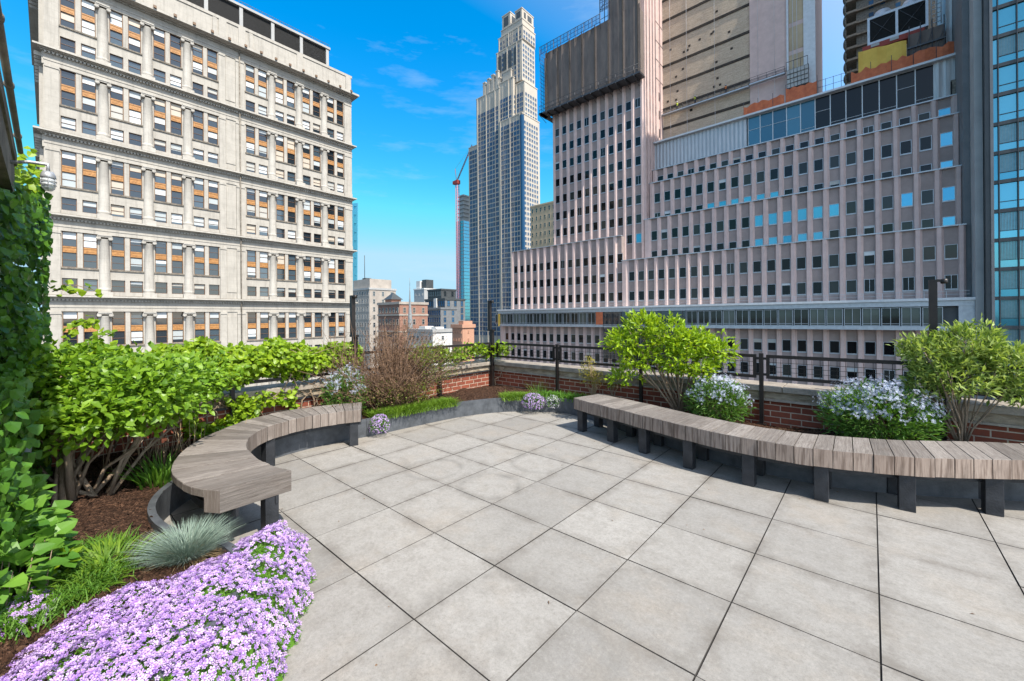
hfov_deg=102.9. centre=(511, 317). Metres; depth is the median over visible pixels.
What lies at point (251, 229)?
attic window
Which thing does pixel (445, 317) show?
glass building
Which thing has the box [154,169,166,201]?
window
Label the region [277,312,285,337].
window
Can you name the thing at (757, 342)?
window
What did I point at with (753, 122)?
roof window
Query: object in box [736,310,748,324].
ribbon window
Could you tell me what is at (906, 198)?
window
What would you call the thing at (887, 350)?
window
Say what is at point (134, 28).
window
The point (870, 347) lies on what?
window
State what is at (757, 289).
window
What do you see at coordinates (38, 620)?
grass patch
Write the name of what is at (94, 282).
attic window
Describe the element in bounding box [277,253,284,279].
window
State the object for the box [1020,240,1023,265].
window
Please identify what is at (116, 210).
attic window
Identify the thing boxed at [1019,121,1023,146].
window
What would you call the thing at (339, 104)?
window
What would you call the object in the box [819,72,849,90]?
guard rail
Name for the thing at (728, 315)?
ribbon window
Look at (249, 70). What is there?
window
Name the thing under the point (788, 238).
window
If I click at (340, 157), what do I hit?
window
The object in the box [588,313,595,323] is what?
ribbon window
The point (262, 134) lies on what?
window
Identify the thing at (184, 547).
fescue tussock
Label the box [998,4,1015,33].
window
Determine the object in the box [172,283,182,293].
attic window
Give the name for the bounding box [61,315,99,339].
vine shoot
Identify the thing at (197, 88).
attic window
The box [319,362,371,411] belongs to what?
bluestar shrub
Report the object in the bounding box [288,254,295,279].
window
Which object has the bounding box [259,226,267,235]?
attic window
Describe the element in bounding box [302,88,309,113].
window
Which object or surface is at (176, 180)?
window
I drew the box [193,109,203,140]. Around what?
window
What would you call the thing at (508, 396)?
moss mat
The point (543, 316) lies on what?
ribbon window
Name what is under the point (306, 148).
window
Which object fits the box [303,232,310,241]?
attic window
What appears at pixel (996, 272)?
window
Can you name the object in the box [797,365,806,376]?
window
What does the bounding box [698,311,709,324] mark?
ribbon window
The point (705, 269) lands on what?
window
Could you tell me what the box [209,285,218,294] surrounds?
attic window
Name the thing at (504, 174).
skyscraper
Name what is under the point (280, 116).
attic window
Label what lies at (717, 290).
window
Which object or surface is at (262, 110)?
attic window
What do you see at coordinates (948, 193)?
window
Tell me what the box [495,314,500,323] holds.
ribbon window
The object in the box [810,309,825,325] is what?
ribbon window
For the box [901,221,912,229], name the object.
window
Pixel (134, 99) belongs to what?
window
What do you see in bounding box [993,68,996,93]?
window
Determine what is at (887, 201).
window
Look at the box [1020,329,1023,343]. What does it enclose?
window
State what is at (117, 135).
attic window
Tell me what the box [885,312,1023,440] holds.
variegated shrub
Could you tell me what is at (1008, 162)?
window
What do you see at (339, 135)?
attic window
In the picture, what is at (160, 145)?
attic window
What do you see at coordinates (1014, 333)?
window
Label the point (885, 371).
window
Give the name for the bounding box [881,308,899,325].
ribbon window
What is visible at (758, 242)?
window
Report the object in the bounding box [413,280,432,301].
white block
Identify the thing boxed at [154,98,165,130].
window
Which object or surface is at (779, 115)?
roof window
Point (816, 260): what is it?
window
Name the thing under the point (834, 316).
ribbon window
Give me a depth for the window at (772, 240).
67.61 m
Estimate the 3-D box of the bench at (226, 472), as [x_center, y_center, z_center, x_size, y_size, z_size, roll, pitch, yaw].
[-2.377,1.371,4.069,1.213,0.452,2.826,0,0,-7]
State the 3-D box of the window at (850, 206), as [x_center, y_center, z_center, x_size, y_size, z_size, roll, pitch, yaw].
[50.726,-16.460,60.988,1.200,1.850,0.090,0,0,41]
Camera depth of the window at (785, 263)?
65.06 m
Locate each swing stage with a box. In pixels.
[661,0,749,131]
[749,0,784,101]
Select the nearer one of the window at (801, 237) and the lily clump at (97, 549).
the lily clump at (97, 549)
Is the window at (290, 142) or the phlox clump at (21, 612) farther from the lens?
the window at (290, 142)
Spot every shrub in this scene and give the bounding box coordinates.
[0,334,250,505]
[60,335,363,447]
[288,314,479,409]
[311,312,406,412]
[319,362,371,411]
[578,356,607,394]
[598,308,742,411]
[599,374,622,396]
[679,371,755,422]
[812,373,956,443]
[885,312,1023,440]
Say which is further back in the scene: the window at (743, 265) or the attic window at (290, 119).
the attic window at (290, 119)
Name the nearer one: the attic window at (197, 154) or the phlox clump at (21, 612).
the phlox clump at (21, 612)
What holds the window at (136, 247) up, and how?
in the office building at (196, 155)
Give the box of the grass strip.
[536,390,588,401]
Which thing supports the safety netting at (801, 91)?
on the stepped office building at (821, 223)
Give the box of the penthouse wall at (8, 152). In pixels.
[0,2,23,192]
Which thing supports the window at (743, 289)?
in the stepped office building at (821, 223)
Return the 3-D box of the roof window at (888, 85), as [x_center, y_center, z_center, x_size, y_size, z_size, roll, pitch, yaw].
[57.003,-33.834,61.850,1.940,5.250,0.120,0,0,41]
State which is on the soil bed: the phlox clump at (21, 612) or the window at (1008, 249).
the phlox clump at (21, 612)
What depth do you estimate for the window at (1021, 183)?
46.96 m
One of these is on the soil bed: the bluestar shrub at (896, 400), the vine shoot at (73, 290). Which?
the bluestar shrub at (896, 400)
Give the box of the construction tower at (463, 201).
[457,194,469,320]
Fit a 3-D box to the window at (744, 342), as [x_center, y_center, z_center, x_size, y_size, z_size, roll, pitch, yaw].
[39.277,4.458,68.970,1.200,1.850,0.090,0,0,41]
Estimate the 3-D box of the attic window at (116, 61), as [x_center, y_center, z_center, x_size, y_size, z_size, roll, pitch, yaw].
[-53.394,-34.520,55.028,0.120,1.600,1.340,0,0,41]
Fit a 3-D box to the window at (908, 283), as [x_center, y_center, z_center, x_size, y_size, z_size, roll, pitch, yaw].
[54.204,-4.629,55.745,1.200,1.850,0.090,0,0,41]
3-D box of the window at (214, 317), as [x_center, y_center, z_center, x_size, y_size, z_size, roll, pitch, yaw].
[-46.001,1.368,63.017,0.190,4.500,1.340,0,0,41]
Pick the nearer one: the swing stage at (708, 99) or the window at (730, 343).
the window at (730, 343)
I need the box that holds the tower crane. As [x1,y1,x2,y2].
[453,145,471,298]
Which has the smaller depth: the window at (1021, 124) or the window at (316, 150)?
the window at (1021, 124)
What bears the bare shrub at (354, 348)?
on the soil bed
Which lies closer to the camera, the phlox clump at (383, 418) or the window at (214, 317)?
the phlox clump at (383, 418)
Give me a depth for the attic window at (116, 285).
55.00 m
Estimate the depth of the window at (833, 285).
61.06 m
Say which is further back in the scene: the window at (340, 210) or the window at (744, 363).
the window at (340, 210)
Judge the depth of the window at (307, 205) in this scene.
73.50 m
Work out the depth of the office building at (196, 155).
60.93 m
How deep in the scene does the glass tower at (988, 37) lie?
48.24 m
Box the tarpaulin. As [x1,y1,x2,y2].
[858,40,906,72]
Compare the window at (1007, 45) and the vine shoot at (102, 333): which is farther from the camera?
the window at (1007, 45)
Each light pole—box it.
[349,295,358,395]
[487,300,495,385]
[928,279,947,440]
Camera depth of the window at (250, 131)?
66.91 m
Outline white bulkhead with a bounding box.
[937,0,951,43]
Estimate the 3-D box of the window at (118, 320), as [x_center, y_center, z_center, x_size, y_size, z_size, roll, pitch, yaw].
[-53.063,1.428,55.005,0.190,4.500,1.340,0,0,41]
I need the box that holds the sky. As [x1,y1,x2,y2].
[0,0,844,310]
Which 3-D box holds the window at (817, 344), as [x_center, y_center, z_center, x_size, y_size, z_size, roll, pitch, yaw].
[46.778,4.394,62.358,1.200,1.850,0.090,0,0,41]
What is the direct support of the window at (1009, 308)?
in the glass tower at (988, 37)
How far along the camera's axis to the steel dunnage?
62.72 m
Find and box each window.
[60,0,74,28]
[60,37,75,53]
[60,69,75,107]
[61,116,75,130]
[61,150,76,187]
[61,197,76,210]
[62,231,76,266]
[62,278,77,290]
[62,311,77,345]
[81,0,95,36]
[81,44,95,59]
[81,75,95,112]
[82,121,96,135]
[82,154,96,190]
[82,200,96,213]
[83,233,97,268]
[83,279,97,291]
[83,311,97,340]
[109,10,122,46]
[109,53,122,68]
[110,84,123,119]
[110,128,123,141]
[110,160,123,194]
[111,204,124,217]
[111,236,124,269]
[111,280,124,291]
[112,312,125,344]
[128,17,140,52]
[128,60,140,74]
[128,89,141,124]
[129,133,141,145]
[129,164,141,197]
[129,207,141,219]
[130,238,142,270]
[130,281,142,292]
[130,312,143,343]
[153,27,164,61]
[153,68,165,82]
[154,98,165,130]
[154,139,165,151]
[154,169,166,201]
[155,211,166,222]
[155,241,166,272]
[155,282,166,293]
[155,312,167,342]
[170,34,180,66]
[170,74,181,87]
[170,102,181,134]
[171,143,181,155]
[171,172,182,204]
[171,213,182,224]
[171,242,182,273]
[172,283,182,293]
[172,312,183,342]
[192,43,202,74]
[192,82,202,94]
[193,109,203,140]
[193,148,203,160]
[193,177,203,207]
[194,216,203,227]
[194,245,204,274]
[194,284,204,294]
[194,312,204,336]
[207,48,217,80]
[207,87,217,99]
[208,114,217,144]
[208,152,217,163]
[208,180,218,210]
[208,218,218,229]
[209,246,218,275]
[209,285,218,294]
[209,312,219,340]
[245,64,254,93]
[246,100,254,111]
[246,125,254,153]
[246,161,254,172]
[246,188,255,215]
[247,224,255,234]
[247,250,255,277]
[247,286,255,295]
[247,312,256,339]
[258,69,266,97]
[258,104,266,115]
[258,129,266,156]
[259,164,266,174]
[259,190,267,217]
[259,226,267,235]
[260,251,267,278]
[260,287,268,296]
[260,312,268,338]
[275,77,283,103]
[275,110,283,121]
[276,135,283,161]
[276,169,283,178]
[276,194,284,220]
[276,228,284,237]
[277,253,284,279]
[277,288,284,296]
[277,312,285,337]
[287,81,294,107]
[287,114,294,124]
[287,138,294,164]
[287,171,294,181]
[288,196,295,222]
[288,230,295,239]
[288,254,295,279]
[288,288,295,296]
[289,312,296,337]
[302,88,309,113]
[302,120,309,129]
[303,143,309,168]
[303,175,309,184]
[303,200,310,224]
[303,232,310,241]
[304,256,310,280]
[304,289,310,297]
[304,312,311,336]
[313,91,319,116]
[313,123,319,133]
[313,145,320,170]
[313,178,320,187]
[314,201,320,226]
[314,234,320,242]
[314,257,320,281]
[314,289,320,297]
[315,312,321,336]
[327,98,333,121]
[327,128,333,137]
[327,150,333,174]
[328,181,333,190]
[328,205,334,228]
[328,236,334,244]
[328,259,334,282]
[329,290,334,298]
[329,312,335,335]
[337,101,342,124]
[337,132,342,140]
[337,153,343,176]
[337,184,343,192]
[337,206,343,229]
[338,237,343,245]
[338,259,344,282]
[338,290,344,298]
[338,312,344,335]
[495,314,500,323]
[501,314,506,323]
[507,314,512,323]
[513,314,519,323]
[520,314,525,323]
[527,314,532,323]
[533,313,539,323]
[540,313,546,323]
[548,313,554,323]
[555,313,561,323]
[563,313,569,323]
[571,313,578,323]
[579,313,586,323]
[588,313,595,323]
[686,311,697,324]
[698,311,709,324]
[702,265,708,275]
[702,287,709,297]
[710,310,721,324]
[714,264,721,274]
[714,287,721,297]
[723,310,734,324]
[727,263,733,273]
[727,286,734,296]
[727,338,734,347]
[727,361,734,371]
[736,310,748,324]
[739,262,747,272]
[740,285,747,296]
[740,338,747,349]
[740,361,748,372]
[748,115,759,145]
[750,310,762,324]
[753,261,760,271]
[753,285,761,295]
[754,339,761,349]
[755,238,762,245]
[760,111,772,142]
[764,310,777,324]
[767,259,775,270]
[767,284,775,295]
[768,213,776,224]
[768,339,775,350]
[769,237,776,243]
[770,363,776,374]
[773,107,786,138]
[778,309,792,324]
[781,258,790,269]
[782,283,790,294]
[782,339,790,350]
[782,364,790,375]
[783,210,791,222]
[783,235,791,242]
[786,103,800,135]
[794,309,808,325]
[796,257,805,268]
[797,282,805,294]
[797,340,806,351]
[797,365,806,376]
[798,208,806,220]
[798,233,806,240]
[800,98,814,131]
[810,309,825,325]
[812,255,821,267]
[812,282,821,293]
[813,206,822,218]
[813,231,822,239]
[813,340,822,352]
[813,366,822,377]
[815,94,829,128]
[826,308,842,325]
[829,203,838,216]
[829,229,838,237]
[829,254,838,266]
[829,281,838,292]
[829,341,839,352]
[830,89,845,124]
[830,367,839,379]
[844,308,860,325]
[846,85,861,120]
[846,201,855,213]
[846,227,856,235]
[846,253,856,265]
[846,280,856,292]
[847,341,856,353]
[847,368,857,380]
[862,80,878,116]
[862,308,879,325]
[863,198,873,211]
[864,225,874,233]
[864,251,874,264]
[864,279,874,291]
[865,342,875,354]
[865,369,875,381]
[879,75,896,112]
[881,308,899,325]
[882,195,892,209]
[882,223,893,231]
[883,249,893,262]
[883,278,894,290]
[883,342,894,355]
[884,370,894,383]
[896,69,914,107]
[901,192,912,206]
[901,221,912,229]
[901,307,920,325]
[902,248,913,261]
[902,277,914,290]
[915,64,933,103]
[921,189,933,203]
[921,218,933,227]
[922,307,942,325]
[923,246,935,260]
[923,276,935,289]
[942,186,954,201]
[942,216,955,225]
[944,244,957,258]
[945,274,957,288]
[992,0,996,6]
[993,10,996,35]
[993,39,996,64]
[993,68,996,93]
[993,97,997,122]
[994,126,997,151]
[994,155,997,180]
[994,184,997,209]
[994,213,998,238]
[994,242,998,267]
[995,271,998,296]
[995,300,998,325]
[998,0,1011,4]
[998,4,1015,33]
[999,34,1015,62]
[999,63,1016,91]
[999,93,1016,121]
[999,122,1016,150]
[1000,152,1016,179]
[1000,181,1017,208]
[1000,211,1017,237]
[1000,241,1017,266]
[1001,270,1017,295]
[1001,300,1018,325]
[1002,329,1018,350]
[1018,1,1023,27]
[1018,31,1023,57]
[1018,61,1023,87]
[1018,91,1023,116]
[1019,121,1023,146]
[1019,151,1023,176]
[1019,180,1023,206]
[1019,210,1023,235]
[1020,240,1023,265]
[1020,270,1023,295]
[1020,300,1023,325]
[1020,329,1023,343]
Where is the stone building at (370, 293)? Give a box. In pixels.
[353,255,396,373]
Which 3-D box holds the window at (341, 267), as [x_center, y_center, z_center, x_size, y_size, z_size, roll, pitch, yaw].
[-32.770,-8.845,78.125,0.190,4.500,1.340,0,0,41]
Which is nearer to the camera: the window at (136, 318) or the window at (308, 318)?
the window at (136, 318)
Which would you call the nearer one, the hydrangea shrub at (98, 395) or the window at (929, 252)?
the hydrangea shrub at (98, 395)
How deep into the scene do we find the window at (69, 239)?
51.72 m
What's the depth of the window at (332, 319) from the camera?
76.90 m
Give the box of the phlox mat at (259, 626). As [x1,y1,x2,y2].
[0,520,316,680]
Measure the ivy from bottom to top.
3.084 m
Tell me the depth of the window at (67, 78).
51.69 m
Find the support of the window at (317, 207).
in the office building at (196, 155)
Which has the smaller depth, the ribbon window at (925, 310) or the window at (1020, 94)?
the window at (1020, 94)
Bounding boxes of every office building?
[28,0,358,386]
[495,0,975,398]
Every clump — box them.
[0,586,56,636]
[28,551,146,608]
[45,528,169,591]
[101,448,178,489]
[103,419,246,472]
[190,424,234,439]
[369,414,389,433]
[521,392,545,409]
[546,395,559,407]
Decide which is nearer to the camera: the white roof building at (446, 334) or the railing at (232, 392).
the railing at (232, 392)
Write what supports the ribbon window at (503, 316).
in the stepped office building at (821, 223)
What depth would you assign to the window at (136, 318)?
56.38 m
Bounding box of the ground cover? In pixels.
[362,395,461,418]
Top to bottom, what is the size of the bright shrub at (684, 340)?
1.524 m
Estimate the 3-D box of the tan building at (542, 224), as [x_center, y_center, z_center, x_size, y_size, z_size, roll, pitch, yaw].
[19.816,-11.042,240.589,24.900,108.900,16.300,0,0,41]
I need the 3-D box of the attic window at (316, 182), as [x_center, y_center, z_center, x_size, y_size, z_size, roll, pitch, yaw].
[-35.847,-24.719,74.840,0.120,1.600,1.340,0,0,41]
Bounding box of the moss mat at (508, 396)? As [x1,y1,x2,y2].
[498,390,530,400]
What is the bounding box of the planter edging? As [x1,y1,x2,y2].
[144,397,1023,680]
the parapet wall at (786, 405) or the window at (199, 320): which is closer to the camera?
the parapet wall at (786, 405)
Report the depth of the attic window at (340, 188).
78.22 m
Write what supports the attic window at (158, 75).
in the office building at (196, 155)
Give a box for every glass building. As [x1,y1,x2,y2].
[424,298,465,323]
[427,288,456,298]
[428,307,457,362]
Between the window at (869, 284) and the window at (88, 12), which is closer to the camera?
the window at (88, 12)
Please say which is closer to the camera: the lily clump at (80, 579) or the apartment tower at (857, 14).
the lily clump at (80, 579)
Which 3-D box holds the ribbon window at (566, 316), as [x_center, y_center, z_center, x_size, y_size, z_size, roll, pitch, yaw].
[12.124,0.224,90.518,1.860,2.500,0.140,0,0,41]
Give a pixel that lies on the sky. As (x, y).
(418, 69)
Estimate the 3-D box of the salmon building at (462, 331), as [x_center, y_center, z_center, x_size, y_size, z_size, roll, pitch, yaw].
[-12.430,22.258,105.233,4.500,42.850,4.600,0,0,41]
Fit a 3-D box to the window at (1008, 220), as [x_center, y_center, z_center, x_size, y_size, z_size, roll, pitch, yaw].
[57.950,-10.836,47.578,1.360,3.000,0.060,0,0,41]
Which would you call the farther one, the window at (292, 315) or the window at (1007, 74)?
the window at (292, 315)
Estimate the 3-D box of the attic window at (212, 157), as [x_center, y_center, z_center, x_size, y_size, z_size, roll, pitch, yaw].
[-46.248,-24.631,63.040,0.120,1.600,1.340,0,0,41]
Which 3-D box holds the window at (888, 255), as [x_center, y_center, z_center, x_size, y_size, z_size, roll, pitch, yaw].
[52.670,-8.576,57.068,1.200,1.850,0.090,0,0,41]
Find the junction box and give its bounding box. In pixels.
[495,366,503,384]
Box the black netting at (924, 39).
[907,14,945,55]
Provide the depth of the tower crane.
329.85 m
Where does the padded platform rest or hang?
attached to the stepped office building at (821, 223)
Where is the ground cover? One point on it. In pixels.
(414, 408)
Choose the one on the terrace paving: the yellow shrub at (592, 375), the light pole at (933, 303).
the light pole at (933, 303)
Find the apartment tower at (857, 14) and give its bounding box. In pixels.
[843,0,936,84]
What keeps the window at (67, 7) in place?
in the office building at (196, 155)
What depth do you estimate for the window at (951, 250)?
53.09 m
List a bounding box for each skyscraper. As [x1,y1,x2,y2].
[352,203,357,280]
[468,7,539,359]
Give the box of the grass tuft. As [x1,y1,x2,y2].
[522,381,548,393]
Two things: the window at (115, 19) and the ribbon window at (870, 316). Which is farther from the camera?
the ribbon window at (870, 316)
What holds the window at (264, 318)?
in the office building at (196, 155)
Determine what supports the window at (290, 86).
in the office building at (196, 155)
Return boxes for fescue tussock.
[115,513,247,574]
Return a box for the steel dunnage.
[862,27,924,50]
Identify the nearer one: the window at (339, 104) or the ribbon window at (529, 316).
the window at (339, 104)
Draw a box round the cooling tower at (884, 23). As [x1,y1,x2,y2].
[867,0,941,45]
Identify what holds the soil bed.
in the planter edging
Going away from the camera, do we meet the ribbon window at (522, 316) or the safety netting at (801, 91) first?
the safety netting at (801, 91)
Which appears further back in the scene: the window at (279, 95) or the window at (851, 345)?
the window at (279, 95)
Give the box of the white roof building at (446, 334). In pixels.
[408,326,451,364]
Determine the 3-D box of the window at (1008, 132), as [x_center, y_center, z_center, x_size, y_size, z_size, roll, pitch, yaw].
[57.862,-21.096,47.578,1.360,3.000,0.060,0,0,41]
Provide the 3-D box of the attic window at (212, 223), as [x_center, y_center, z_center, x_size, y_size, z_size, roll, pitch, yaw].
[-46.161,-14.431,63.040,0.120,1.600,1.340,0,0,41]
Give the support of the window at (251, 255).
in the office building at (196, 155)
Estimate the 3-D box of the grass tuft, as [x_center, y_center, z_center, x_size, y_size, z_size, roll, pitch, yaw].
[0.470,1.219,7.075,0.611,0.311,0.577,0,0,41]
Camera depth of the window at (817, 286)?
62.37 m
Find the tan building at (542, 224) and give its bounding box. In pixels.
[530,201,553,247]
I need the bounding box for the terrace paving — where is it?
[164,412,1023,680]
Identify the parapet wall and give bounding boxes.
[41,359,502,466]
[494,360,1023,443]
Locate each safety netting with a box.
[743,93,783,114]
[785,81,816,102]
[851,41,953,82]
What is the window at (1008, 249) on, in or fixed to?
in the glass tower at (988, 37)
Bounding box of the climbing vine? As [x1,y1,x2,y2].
[403,339,516,364]
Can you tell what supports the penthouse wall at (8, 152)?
on the terrace paving
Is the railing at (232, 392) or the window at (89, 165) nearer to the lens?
the railing at (232, 392)
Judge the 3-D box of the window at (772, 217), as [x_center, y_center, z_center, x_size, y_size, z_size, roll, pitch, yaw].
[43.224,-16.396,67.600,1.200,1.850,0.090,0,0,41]
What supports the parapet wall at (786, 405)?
on the terrace paving
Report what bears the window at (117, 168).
in the office building at (196, 155)
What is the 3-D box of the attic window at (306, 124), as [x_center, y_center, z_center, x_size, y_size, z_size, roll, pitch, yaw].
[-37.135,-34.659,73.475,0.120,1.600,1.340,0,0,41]
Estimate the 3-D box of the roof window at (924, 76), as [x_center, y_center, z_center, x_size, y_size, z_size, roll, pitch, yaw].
[59.940,-33.859,59.261,1.910,5.250,0.120,0,0,41]
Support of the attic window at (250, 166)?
in the office building at (196, 155)
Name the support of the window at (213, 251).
in the office building at (196, 155)
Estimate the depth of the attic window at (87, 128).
53.12 m
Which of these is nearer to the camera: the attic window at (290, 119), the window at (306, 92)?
the attic window at (290, 119)
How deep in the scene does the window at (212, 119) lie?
63.07 m
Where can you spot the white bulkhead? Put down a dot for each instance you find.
(947, 8)
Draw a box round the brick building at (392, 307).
[377,293,428,363]
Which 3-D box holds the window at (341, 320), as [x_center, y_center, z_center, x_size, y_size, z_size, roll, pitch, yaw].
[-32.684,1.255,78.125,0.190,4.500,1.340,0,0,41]
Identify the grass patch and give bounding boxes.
[0,522,166,643]
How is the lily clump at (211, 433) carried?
on the soil bed
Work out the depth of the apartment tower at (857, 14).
106.38 m
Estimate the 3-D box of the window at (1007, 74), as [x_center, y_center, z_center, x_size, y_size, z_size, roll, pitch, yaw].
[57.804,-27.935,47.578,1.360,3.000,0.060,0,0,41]
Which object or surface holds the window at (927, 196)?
in the stepped office building at (821, 223)
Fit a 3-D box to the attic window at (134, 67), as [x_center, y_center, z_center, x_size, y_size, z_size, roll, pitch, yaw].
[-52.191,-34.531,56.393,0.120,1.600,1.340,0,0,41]
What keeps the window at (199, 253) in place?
in the office building at (196, 155)
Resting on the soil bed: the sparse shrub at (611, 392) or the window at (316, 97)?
the sparse shrub at (611, 392)
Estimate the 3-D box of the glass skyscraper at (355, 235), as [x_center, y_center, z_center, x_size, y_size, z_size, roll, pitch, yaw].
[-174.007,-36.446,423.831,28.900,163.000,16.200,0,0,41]
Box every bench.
[171,402,361,541]
[574,394,1023,516]
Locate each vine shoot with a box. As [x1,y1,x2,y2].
[50,279,102,297]
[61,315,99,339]
[68,327,117,359]
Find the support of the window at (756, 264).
in the stepped office building at (821, 223)
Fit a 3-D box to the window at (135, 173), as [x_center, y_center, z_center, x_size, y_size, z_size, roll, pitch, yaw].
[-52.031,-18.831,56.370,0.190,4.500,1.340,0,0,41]
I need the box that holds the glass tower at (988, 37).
[937,0,1023,401]
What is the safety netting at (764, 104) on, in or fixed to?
attached to the stepped office building at (821, 223)
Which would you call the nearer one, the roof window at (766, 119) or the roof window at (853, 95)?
the roof window at (853, 95)
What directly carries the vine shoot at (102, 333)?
attached to the shrub at (274, 356)
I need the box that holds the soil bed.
[0,385,866,680]
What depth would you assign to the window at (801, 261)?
63.67 m
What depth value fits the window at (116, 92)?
55.04 m
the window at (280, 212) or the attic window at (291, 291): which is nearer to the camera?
the window at (280, 212)
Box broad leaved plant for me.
[0,474,83,615]
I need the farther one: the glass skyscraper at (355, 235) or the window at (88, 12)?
the glass skyscraper at (355, 235)
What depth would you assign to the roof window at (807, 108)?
68.43 m
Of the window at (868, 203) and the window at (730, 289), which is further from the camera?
the window at (730, 289)
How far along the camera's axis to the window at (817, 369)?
62.35 m
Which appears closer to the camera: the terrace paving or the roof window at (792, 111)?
the terrace paving
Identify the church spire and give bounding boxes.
[404,288,412,347]
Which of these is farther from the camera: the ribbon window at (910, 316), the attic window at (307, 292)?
the attic window at (307, 292)
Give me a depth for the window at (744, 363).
68.98 m
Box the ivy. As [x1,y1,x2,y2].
[0,146,53,625]
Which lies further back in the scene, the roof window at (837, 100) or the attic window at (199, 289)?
the roof window at (837, 100)
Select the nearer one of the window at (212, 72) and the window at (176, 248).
the window at (176, 248)
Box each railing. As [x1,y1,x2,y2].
[36,342,490,472]
[496,342,1023,440]
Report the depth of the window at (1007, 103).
47.56 m
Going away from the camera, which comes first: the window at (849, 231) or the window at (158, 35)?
the window at (158, 35)
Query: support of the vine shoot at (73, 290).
attached to the ivy
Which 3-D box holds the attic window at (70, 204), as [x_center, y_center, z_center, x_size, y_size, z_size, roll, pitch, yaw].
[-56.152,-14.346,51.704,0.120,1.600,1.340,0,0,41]
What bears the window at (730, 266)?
in the stepped office building at (821, 223)
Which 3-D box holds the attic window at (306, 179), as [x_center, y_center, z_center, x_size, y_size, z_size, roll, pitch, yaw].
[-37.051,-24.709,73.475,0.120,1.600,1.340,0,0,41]
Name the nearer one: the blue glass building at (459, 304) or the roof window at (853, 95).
the roof window at (853, 95)
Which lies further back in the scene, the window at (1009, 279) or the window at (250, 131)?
the window at (250, 131)
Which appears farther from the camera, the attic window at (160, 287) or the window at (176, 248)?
the window at (176, 248)
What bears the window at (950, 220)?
in the stepped office building at (821, 223)
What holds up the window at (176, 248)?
in the office building at (196, 155)
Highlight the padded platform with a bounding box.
[786,55,808,88]
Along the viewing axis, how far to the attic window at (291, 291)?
71.52 m
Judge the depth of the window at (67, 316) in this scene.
51.68 m
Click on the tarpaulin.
(876, 56)
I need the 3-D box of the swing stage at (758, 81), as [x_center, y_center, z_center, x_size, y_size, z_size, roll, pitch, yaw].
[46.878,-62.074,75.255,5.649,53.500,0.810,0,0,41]
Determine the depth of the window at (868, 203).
59.71 m
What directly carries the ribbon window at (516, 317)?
in the stepped office building at (821, 223)
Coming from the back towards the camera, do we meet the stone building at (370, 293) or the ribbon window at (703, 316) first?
the stone building at (370, 293)
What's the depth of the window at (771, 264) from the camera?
66.32 m
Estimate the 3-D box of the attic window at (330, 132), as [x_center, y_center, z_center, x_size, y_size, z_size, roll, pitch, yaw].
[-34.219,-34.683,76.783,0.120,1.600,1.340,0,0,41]
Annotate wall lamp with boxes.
[10,160,56,190]
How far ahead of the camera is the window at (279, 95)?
70.23 m
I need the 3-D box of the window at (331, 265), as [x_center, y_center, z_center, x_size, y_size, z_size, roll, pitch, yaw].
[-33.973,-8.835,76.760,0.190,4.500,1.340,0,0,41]
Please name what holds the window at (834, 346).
in the stepped office building at (821, 223)
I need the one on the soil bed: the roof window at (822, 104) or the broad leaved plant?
the broad leaved plant
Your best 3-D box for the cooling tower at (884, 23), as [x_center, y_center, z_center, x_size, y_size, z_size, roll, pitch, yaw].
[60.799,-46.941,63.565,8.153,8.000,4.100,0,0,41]
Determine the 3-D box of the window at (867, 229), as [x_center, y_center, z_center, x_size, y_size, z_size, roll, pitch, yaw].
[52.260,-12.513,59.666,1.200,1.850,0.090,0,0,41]
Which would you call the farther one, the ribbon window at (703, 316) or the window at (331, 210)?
the window at (331, 210)
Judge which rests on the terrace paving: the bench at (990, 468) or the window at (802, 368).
the bench at (990, 468)
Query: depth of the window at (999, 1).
47.81 m
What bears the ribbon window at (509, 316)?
in the stepped office building at (821, 223)
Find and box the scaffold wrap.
[539,0,658,122]
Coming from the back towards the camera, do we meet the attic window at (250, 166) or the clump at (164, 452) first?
the attic window at (250, 166)
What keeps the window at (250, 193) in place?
in the office building at (196, 155)
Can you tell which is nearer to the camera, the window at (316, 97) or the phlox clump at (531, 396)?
the phlox clump at (531, 396)
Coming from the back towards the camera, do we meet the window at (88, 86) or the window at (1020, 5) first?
the window at (88, 86)
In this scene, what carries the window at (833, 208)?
in the stepped office building at (821, 223)
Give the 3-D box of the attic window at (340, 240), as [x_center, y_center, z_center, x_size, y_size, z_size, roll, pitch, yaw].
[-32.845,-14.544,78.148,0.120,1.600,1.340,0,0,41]
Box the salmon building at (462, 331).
[451,321,475,361]
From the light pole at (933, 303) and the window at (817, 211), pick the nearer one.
the light pole at (933, 303)
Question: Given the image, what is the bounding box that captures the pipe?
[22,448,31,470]
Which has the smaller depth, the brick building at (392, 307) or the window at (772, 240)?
the window at (772, 240)
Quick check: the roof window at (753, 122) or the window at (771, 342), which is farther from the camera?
the roof window at (753, 122)
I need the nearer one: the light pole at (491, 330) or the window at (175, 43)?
the light pole at (491, 330)
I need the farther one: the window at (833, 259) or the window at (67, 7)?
the window at (833, 259)
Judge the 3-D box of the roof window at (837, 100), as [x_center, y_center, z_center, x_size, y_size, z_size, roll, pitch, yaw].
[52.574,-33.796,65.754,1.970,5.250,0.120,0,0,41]
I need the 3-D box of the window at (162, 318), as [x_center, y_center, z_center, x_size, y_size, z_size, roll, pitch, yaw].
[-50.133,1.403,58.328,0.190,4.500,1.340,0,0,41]
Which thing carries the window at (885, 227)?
in the stepped office building at (821, 223)

